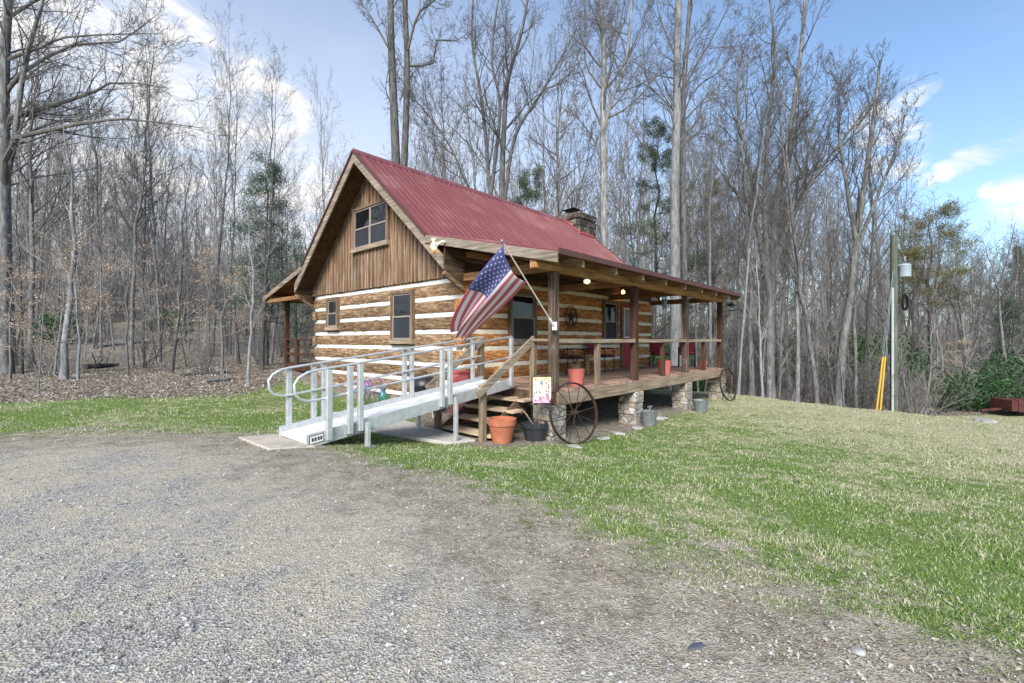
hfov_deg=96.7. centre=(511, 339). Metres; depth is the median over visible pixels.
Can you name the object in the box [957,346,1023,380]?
rhododendron bush
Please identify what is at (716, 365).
leafless shrub
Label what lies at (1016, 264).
bare tree
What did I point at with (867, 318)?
bare tree
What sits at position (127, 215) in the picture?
bare tree
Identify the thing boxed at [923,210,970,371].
bare tree
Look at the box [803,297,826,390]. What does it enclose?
sapling
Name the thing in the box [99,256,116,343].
sapling
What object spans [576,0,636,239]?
bare tree
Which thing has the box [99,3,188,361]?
bare tree
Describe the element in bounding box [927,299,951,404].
sapling
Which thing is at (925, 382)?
leafless shrub
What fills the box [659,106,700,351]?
bare tree
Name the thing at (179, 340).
leafless shrub
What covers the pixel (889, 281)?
bare tree
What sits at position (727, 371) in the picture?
leafless shrub
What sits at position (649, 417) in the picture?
metal bucket
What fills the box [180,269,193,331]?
sapling
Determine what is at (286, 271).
bare tree
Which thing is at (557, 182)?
bare tree
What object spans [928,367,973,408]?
leafless shrub
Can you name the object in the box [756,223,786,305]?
bare tree
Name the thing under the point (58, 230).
bare tree
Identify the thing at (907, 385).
leafless shrub
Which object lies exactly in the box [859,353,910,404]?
leafless shrub
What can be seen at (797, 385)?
bare tree
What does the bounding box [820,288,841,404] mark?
sapling
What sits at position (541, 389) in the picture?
garden flag
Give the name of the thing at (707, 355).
bare tree
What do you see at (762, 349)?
rhododendron bush
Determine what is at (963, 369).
sapling
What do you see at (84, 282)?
undergrowth
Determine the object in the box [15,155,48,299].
bare tree
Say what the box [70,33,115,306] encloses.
bare tree
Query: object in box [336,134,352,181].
bare tree
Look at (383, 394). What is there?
teal pot
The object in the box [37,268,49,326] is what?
sapling
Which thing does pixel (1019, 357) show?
leafless shrub
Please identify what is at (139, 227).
bare tree
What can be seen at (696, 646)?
stone
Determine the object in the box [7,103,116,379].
sapling
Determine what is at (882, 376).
guy wire
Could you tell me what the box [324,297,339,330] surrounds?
window
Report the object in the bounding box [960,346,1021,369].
leafless shrub
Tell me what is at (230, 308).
bare tree
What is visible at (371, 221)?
window
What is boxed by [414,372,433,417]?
kettle grill
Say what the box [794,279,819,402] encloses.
sapling
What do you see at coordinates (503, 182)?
bare tree
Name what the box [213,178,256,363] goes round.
sapling
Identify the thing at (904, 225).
bare tree
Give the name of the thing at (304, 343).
leafless shrub
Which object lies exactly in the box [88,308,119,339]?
leafless shrub
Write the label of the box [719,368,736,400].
wagon wheel
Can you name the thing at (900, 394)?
leafless shrub
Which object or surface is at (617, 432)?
stone
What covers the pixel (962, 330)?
bare tree
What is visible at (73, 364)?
leafless shrub
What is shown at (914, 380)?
leafless shrub
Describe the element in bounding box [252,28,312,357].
bare tree
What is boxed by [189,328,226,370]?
leafless shrub
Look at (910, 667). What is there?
fallen leaves
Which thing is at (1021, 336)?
sapling
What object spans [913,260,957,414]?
sapling
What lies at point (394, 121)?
bare tree
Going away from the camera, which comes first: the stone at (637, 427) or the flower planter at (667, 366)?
the stone at (637, 427)
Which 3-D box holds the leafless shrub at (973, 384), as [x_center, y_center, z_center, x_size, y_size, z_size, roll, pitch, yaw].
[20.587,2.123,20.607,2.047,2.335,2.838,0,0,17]
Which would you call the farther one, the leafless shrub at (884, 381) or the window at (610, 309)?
the leafless shrub at (884, 381)
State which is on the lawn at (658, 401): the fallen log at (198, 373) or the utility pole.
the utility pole
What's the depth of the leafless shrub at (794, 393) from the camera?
20.30 m
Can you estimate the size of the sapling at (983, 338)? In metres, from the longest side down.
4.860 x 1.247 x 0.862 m
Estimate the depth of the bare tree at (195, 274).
24.97 m
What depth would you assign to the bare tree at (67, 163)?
26.90 m
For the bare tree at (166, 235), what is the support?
on the forest floor
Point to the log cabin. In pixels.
(374, 272)
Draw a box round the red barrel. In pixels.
[450,370,470,423]
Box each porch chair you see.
[559,347,584,374]
[586,338,613,372]
[649,338,669,367]
[678,338,694,367]
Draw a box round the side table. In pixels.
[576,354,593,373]
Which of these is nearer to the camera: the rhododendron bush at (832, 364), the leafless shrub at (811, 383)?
the leafless shrub at (811, 383)
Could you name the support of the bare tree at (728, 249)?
on the forest floor
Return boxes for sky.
[0,0,1023,331]
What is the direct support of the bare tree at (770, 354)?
on the forest floor
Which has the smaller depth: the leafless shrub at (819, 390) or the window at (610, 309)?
the window at (610, 309)
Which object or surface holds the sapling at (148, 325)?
on the forest floor
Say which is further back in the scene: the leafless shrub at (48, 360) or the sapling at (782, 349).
the sapling at (782, 349)
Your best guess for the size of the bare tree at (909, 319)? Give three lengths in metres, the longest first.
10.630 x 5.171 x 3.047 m
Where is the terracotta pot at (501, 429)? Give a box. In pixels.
[487,416,515,443]
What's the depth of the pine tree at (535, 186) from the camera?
26.61 m
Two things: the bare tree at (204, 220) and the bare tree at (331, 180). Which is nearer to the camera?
the bare tree at (204, 220)
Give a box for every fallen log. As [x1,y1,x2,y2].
[83,351,118,368]
[102,333,148,346]
[180,358,235,375]
[204,360,232,382]
[928,398,961,412]
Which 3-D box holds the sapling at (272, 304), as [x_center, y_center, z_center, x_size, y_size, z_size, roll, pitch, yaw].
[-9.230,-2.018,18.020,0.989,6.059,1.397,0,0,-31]
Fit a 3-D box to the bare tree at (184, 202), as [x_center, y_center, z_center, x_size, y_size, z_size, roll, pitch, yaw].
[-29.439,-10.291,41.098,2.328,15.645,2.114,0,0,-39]
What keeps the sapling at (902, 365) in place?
on the forest floor
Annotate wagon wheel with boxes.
[549,382,597,443]
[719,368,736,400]
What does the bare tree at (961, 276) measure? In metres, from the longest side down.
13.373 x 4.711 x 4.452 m
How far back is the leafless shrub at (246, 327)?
28.98 m
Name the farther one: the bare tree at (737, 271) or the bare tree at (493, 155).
the bare tree at (493, 155)
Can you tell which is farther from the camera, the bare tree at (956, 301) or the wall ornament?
the bare tree at (956, 301)
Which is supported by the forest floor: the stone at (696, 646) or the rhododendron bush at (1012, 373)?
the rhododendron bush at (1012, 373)
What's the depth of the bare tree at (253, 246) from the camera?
41.43 m
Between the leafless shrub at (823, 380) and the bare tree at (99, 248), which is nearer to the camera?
the bare tree at (99, 248)
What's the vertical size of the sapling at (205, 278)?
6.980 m
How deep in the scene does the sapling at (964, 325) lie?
27.12 m
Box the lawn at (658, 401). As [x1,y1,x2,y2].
[0,371,1023,682]
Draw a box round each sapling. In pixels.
[0,139,46,373]
[0,221,127,379]
[0,257,49,378]
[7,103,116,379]
[12,216,39,352]
[14,272,27,340]
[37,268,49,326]
[39,220,79,375]
[50,223,67,317]
[66,231,200,374]
[81,219,127,348]
[81,222,102,356]
[93,235,117,350]
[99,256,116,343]
[112,215,155,344]
[119,251,139,360]
[124,232,157,364]
[131,213,153,338]
[149,142,200,373]
[156,241,287,373]
[167,265,189,366]
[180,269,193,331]
[190,212,221,357]
[200,221,225,360]
[209,263,227,349]
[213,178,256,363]
[219,258,227,322]
[221,160,277,386]
[239,243,259,349]
[259,184,302,363]
[268,214,289,346]
[701,313,710,366]
[704,304,723,391]
[710,235,735,368]
[723,266,755,393]
[739,201,770,397]
[742,316,748,394]
[747,283,758,392]
[755,297,779,374]
[770,275,793,399]
[777,303,795,401]
[783,328,794,400]
[790,287,810,402]
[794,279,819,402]
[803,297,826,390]
[809,269,845,405]
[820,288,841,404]
[830,311,847,406]
[835,302,852,382]
[857,295,889,406]
[861,306,876,399]
[872,269,904,405]
[879,327,914,409]
[884,294,910,412]
[889,316,915,388]
[898,325,907,385]
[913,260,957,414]
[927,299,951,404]
[932,339,977,392]
[946,325,964,371]
[949,297,984,410]
[955,302,969,355]
[974,314,998,366]
[979,301,991,376]
[1011,312,1023,357]
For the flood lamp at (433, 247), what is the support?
attached to the log cabin
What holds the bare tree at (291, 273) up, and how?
on the forest floor
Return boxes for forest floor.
[0,291,1023,415]
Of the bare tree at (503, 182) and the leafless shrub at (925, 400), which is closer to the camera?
the leafless shrub at (925, 400)
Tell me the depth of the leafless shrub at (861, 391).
20.17 m
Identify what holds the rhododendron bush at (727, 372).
on the forest floor
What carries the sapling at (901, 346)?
on the forest floor
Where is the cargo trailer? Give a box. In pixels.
[980,398,1023,413]
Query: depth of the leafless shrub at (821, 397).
21.32 m
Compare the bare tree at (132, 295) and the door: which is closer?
the door
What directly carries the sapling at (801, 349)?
on the forest floor
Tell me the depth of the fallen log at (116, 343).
24.68 m
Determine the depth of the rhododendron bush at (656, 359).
24.37 m
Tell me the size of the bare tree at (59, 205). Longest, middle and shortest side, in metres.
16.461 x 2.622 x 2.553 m
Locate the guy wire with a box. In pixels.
[876,272,892,409]
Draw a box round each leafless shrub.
[0,301,99,375]
[13,336,33,367]
[21,306,111,373]
[35,347,70,371]
[73,310,106,347]
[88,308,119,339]
[98,338,145,368]
[120,311,189,367]
[124,297,160,329]
[146,304,187,345]
[168,322,196,342]
[175,327,216,364]
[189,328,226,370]
[232,310,259,339]
[242,333,271,365]
[261,312,311,344]
[269,310,299,356]
[297,325,314,357]
[697,338,747,393]
[698,348,743,393]
[703,345,737,388]
[730,351,780,396]
[737,377,771,395]
[754,356,804,400]
[775,353,818,402]
[780,378,809,401]
[790,358,853,403]
[794,366,827,402]
[800,357,833,401]
[803,376,832,400]
[805,386,829,403]
[807,360,906,409]
[818,346,874,407]
[832,347,904,404]
[832,370,885,408]
[846,351,900,408]
[857,351,931,412]
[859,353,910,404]
[863,365,939,409]
[899,373,942,413]
[902,370,932,393]
[902,379,944,413]
[903,367,976,414]
[906,366,942,405]
[920,359,980,405]
[922,382,974,414]
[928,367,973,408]
[932,358,1020,396]
[938,345,997,384]
[943,364,1013,410]
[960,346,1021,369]
[965,357,1015,396]
[1010,344,1023,372]
[1016,365,1023,397]
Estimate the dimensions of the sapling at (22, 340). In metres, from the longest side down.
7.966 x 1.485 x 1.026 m
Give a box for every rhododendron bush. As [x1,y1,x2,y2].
[17,307,90,345]
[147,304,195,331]
[163,323,196,342]
[651,346,668,388]
[689,355,727,391]
[699,358,747,391]
[725,323,807,362]
[729,327,810,377]
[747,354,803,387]
[814,338,880,384]
[820,324,941,394]
[921,364,1014,411]
[955,368,1023,412]
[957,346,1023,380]
[959,355,1023,397]
[992,344,1023,382]
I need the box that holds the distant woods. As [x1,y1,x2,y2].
[10,73,1023,360]
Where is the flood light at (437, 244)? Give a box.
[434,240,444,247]
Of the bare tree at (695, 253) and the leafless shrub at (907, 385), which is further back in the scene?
the bare tree at (695, 253)
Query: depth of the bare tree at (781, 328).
24.19 m
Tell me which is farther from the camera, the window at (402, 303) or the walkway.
the window at (402, 303)
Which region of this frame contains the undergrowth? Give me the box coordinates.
[12,180,1023,396]
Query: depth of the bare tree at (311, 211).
43.03 m
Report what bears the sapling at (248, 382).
on the forest floor
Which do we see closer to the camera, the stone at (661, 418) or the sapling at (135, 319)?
the stone at (661, 418)
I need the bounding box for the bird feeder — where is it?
[727,303,736,310]
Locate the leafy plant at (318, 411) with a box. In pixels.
[317,406,333,414]
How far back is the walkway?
7.68 m
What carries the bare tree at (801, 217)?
on the forest floor
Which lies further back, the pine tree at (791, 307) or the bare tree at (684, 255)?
the pine tree at (791, 307)
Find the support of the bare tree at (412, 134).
on the forest floor
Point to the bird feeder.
(731, 305)
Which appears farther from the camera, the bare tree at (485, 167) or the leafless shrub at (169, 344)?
the bare tree at (485, 167)
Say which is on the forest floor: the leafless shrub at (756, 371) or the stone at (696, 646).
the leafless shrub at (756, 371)
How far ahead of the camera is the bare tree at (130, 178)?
33.30 m
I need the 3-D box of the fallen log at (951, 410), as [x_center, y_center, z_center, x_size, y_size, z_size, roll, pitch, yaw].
[19.639,2.922,20.335,2.597,0.676,0.489,0,0,-22]
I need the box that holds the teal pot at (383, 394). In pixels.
[378,386,387,400]
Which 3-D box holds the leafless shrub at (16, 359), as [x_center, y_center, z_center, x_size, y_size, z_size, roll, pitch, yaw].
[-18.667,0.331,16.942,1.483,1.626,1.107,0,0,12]
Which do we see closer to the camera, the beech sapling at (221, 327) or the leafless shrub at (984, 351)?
the beech sapling at (221, 327)
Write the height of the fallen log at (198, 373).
0.561 m
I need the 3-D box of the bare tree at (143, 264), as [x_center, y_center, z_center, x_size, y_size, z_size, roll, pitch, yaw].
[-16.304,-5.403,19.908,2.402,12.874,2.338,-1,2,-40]
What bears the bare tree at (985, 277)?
on the forest floor
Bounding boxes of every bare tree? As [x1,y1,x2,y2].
[0,0,106,367]
[0,0,129,365]
[0,0,249,373]
[10,95,27,199]
[12,122,36,268]
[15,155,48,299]
[20,45,83,342]
[21,139,54,315]
[28,103,113,335]
[34,91,80,332]
[35,87,83,312]
[36,134,61,393]
[45,64,89,211]
[59,81,113,280]
[67,95,132,361]
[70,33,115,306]
[76,39,189,318]
[78,135,147,288]
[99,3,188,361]
[104,71,170,361]
[107,121,142,314]
[108,149,157,330]
[112,0,204,365]
[147,126,180,344]
[151,169,181,297]
[164,151,239,330]
[165,137,207,347]
[173,142,200,279]
[174,0,274,355]
[179,85,243,307]
[180,156,216,348]
[207,42,261,353]
[227,134,256,359]
[228,209,248,316]
[230,41,313,369]
[235,202,259,291]
[251,196,274,360]
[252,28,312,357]
[272,173,301,272]
[283,220,294,329]
[297,54,351,244]
[300,176,321,236]
[309,133,334,242]
[315,155,341,222]
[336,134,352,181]
[352,0,474,166]
[384,0,608,199]
[387,45,440,174]
[399,85,426,168]
[408,0,474,180]
[410,49,456,179]
[452,51,485,189]
[477,80,513,201]
[478,109,500,192]
[499,101,542,209]
[512,0,617,215]
[520,17,572,213]
[549,0,684,247]
[557,100,599,229]
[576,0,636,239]
[586,119,619,252]
[595,57,644,266]
[613,0,680,270]
[613,0,760,389]
[638,0,766,279]
[655,126,696,268]
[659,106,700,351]
[667,90,756,391]
[678,0,937,398]
[678,22,743,365]
[680,122,737,365]
[680,142,722,391]
[685,0,816,395]
[686,80,736,330]
[698,146,753,348]
[704,116,762,351]
[711,86,761,381]
[712,119,742,354]
[719,26,864,403]
[725,90,809,396]
[725,136,780,383]
[729,43,822,401]
[731,55,790,394]
[750,79,780,376]
[750,116,820,399]
[756,124,800,382]
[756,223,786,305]
[772,158,803,344]
[773,83,820,395]
[777,143,829,366]
[781,136,837,357]
[792,81,859,362]
[802,43,915,408]
[811,38,926,406]
[813,175,848,360]
[813,183,841,385]
[818,125,857,375]
[823,238,859,317]
[833,48,922,408]
[833,228,864,397]
[843,190,870,330]
[844,207,949,395]
[850,125,893,354]
[851,159,905,401]
[856,208,888,399]
[858,238,886,344]
[860,137,950,341]
[869,199,899,393]
[872,218,959,386]
[872,221,910,339]
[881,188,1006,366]
[901,234,967,380]
[904,200,967,368]
[906,240,934,364]
[911,308,927,368]
[915,249,997,334]
[920,230,977,365]
[921,211,1020,367]
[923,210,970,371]
[924,210,996,370]
[936,218,1023,364]
[953,233,1021,371]
[956,244,998,355]
[964,235,1004,365]
[965,245,1023,358]
[977,217,1023,363]
[977,238,1023,340]
[992,234,1023,340]
[1001,227,1023,302]
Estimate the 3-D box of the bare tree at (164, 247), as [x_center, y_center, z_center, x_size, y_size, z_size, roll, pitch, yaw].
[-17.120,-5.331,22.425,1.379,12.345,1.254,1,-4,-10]
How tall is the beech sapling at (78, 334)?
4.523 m
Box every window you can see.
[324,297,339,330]
[351,198,389,253]
[388,289,414,343]
[507,291,538,344]
[602,300,619,343]
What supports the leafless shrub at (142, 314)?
on the forest floor
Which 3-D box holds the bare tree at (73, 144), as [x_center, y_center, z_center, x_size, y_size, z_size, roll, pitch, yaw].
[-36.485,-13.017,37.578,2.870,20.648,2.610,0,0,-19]
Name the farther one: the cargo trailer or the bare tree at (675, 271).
the bare tree at (675, 271)
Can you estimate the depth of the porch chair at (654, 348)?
14.95 m
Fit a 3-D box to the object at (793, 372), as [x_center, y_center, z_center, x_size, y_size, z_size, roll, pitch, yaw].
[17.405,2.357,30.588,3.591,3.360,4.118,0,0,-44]
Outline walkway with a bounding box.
[371,420,474,443]
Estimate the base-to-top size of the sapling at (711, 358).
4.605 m
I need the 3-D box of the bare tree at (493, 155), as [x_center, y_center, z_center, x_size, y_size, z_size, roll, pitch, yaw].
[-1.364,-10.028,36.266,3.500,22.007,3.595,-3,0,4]
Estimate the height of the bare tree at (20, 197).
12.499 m
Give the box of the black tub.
[521,408,547,441]
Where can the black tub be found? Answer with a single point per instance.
(534, 430)
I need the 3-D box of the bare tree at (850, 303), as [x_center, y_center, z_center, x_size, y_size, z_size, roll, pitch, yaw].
[14.278,-4.432,18.014,4.067,15.054,2.492,0,0,0]
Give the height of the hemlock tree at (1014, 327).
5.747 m
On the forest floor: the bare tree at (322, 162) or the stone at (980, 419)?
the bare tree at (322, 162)
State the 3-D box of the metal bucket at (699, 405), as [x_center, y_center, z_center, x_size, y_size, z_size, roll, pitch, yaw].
[4.930,1.724,11.900,0.408,0.310,0.400,0,0,-22]
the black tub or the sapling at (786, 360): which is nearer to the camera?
the black tub
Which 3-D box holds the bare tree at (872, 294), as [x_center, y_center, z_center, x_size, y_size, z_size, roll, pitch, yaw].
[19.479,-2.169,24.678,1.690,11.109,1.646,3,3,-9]
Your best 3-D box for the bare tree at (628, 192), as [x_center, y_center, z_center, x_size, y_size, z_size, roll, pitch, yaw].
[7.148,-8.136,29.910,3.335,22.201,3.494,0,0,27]
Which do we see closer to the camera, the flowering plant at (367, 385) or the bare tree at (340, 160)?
the flowering plant at (367, 385)
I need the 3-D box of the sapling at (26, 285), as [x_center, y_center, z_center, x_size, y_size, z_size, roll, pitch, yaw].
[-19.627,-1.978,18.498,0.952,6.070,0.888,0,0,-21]
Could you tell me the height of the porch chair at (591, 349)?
0.955 m
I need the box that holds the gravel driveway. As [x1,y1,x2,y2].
[0,434,982,682]
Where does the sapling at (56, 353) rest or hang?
on the forest floor
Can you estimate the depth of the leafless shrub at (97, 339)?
23.42 m
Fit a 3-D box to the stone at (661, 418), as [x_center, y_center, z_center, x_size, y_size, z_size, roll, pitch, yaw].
[3.489,1.845,10.705,0.376,0.095,0.266,0,0,22]
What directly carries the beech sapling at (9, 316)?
on the forest floor
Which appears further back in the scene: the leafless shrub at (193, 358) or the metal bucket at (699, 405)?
the leafless shrub at (193, 358)
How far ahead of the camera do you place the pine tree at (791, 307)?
39.76 m
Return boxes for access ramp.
[267,336,513,447]
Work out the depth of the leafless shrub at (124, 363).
17.39 m
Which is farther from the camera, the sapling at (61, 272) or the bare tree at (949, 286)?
the bare tree at (949, 286)
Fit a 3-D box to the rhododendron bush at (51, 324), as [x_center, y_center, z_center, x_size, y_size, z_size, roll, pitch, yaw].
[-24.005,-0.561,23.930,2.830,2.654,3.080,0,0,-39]
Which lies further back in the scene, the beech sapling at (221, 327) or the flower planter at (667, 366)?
the beech sapling at (221, 327)
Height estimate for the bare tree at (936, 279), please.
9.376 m
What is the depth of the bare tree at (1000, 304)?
24.03 m
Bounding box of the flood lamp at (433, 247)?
[431,238,435,249]
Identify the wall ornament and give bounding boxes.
[565,306,577,327]
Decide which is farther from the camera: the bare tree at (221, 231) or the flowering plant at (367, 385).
the bare tree at (221, 231)
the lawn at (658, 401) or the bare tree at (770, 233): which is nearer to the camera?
the lawn at (658, 401)
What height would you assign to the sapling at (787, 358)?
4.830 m
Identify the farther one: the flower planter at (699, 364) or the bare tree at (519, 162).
the bare tree at (519, 162)
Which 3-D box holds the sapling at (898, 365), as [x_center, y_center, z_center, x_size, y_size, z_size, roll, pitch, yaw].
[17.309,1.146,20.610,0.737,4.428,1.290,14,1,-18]
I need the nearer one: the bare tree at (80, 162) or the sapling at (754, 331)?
the sapling at (754, 331)
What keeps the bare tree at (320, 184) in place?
on the forest floor
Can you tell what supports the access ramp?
on the lawn at (658, 401)
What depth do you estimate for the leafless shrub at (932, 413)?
19.52 m
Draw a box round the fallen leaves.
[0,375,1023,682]
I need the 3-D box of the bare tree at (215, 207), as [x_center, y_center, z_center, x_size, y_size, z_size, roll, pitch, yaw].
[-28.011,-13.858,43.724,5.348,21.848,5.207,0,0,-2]
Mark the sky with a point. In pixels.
(972, 110)
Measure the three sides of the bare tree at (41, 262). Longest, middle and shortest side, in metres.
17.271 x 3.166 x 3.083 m
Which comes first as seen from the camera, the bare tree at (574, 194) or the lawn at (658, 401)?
the lawn at (658, 401)
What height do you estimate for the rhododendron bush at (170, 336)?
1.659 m
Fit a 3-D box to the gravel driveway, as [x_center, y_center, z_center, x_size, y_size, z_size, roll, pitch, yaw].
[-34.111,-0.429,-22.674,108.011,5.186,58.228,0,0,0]
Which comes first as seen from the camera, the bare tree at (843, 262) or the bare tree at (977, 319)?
the bare tree at (843, 262)
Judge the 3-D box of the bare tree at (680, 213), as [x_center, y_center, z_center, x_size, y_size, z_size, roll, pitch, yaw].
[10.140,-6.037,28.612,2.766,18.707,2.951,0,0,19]
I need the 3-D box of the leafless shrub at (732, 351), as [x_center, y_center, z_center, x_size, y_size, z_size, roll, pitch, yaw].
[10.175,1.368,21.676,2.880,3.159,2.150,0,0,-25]
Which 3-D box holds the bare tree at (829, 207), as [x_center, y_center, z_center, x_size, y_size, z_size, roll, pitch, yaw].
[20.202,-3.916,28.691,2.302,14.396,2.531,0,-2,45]
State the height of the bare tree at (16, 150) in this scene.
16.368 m
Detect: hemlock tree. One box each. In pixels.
[213,145,310,364]
[270,222,314,358]
[971,295,1023,367]
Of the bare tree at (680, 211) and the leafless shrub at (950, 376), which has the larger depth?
the bare tree at (680, 211)
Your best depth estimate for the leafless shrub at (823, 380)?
24.90 m
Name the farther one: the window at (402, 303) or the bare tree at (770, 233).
the bare tree at (770, 233)
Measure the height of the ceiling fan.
0.455 m
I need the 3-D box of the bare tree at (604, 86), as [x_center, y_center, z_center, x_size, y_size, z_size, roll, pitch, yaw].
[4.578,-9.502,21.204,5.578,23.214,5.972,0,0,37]
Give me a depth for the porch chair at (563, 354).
11.68 m
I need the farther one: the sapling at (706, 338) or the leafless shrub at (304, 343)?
the leafless shrub at (304, 343)
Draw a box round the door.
[619,302,629,367]
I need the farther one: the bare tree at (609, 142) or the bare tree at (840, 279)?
the bare tree at (840, 279)
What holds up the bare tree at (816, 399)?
on the forest floor
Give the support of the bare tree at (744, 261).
on the forest floor
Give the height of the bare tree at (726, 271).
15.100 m
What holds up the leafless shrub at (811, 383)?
on the forest floor
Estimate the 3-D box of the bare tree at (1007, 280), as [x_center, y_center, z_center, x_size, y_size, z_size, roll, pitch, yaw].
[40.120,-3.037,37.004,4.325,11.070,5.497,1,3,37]
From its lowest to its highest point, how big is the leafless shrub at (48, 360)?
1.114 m
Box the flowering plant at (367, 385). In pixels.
[346,373,385,404]
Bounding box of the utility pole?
[890,234,911,411]
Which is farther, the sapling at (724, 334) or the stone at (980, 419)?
the sapling at (724, 334)
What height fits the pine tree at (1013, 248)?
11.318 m
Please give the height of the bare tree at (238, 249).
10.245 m
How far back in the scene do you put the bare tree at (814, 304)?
32.31 m
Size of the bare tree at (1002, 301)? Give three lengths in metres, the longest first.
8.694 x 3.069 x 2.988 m
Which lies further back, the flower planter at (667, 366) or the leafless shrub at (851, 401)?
the leafless shrub at (851, 401)
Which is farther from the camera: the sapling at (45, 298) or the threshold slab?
the sapling at (45, 298)
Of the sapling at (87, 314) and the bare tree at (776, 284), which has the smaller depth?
the sapling at (87, 314)
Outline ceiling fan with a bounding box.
[564,275,590,283]
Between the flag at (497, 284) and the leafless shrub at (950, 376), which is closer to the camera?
the flag at (497, 284)
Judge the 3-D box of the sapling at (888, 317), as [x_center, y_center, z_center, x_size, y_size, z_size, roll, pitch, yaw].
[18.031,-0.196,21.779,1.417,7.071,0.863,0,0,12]
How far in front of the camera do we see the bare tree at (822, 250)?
25.54 m
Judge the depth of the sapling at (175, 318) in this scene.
17.23 m
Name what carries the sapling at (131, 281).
on the forest floor
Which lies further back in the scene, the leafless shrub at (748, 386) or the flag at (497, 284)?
the leafless shrub at (748, 386)
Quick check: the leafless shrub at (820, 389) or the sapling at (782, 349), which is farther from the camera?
the leafless shrub at (820, 389)
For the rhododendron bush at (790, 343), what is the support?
on the forest floor
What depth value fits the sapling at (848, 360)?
19.56 m
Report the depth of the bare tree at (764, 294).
24.23 m
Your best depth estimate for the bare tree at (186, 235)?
24.31 m
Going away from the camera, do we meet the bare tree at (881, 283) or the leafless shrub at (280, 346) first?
the leafless shrub at (280, 346)
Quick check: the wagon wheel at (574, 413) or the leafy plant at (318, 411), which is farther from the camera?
the leafy plant at (318, 411)
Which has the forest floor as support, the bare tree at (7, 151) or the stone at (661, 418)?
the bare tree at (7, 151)
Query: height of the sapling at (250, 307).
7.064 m
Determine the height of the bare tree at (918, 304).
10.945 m
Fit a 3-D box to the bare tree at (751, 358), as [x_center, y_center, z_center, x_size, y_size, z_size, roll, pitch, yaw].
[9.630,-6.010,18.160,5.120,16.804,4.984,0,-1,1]
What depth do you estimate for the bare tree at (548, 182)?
33.66 m
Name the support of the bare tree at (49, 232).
on the forest floor
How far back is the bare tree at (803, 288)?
30.22 m
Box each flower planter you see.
[568,361,584,385]
[657,356,671,373]
[697,356,706,368]
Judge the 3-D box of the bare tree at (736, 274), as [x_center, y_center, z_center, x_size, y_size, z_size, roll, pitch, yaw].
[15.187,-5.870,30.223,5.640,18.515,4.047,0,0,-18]
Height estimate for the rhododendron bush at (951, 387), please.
2.780 m
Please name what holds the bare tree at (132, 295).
on the forest floor
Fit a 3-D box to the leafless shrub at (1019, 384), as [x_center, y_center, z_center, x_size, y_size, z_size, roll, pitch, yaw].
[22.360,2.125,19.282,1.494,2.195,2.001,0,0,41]
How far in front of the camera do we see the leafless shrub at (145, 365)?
17.52 m
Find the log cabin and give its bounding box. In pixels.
[263,148,740,441]
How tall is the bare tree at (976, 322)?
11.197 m
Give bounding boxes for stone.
[567,444,582,447]
[598,436,610,439]
[611,431,625,434]
[631,426,642,429]
[657,416,667,419]
[688,642,705,649]
[850,646,865,655]
[971,417,997,422]
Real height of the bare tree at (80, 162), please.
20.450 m
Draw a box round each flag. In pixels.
[450,239,556,341]
[533,376,551,402]
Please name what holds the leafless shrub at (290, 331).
on the forest floor
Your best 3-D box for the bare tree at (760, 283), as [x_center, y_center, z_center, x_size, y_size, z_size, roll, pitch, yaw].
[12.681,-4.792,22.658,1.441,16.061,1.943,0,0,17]
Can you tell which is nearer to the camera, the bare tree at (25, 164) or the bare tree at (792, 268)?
the bare tree at (25, 164)
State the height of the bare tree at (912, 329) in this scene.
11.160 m
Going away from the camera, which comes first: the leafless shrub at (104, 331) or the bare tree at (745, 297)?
the bare tree at (745, 297)
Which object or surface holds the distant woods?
on the forest floor
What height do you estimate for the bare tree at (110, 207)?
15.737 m
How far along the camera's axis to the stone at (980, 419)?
16.67 m
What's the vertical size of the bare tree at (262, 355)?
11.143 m
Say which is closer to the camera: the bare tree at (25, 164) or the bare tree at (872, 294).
the bare tree at (25, 164)
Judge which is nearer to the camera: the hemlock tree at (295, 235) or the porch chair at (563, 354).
the porch chair at (563, 354)
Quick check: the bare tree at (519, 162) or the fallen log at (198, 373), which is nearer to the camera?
the fallen log at (198, 373)
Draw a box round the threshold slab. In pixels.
[239,434,315,449]
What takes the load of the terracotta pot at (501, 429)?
on the lawn at (658, 401)
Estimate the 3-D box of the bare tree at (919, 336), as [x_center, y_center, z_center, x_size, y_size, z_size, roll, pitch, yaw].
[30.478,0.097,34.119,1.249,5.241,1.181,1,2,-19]
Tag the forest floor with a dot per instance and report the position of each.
(242, 340)
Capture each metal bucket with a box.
[640,406,657,426]
[692,399,708,412]
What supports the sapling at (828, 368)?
on the forest floor
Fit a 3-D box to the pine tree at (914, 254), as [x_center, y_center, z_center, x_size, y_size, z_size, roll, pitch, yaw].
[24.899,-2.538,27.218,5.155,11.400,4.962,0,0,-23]
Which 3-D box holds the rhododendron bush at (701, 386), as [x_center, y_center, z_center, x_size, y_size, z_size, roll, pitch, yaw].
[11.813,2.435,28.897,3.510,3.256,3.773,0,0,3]
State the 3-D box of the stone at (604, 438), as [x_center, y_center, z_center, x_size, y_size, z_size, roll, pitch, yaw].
[1.685,1.799,8.303,0.223,0.068,0.324,0,0,45]
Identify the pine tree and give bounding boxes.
[507,164,551,214]
[613,109,718,388]
[681,171,747,338]
[740,191,810,330]
[868,197,995,390]
[993,245,1023,349]

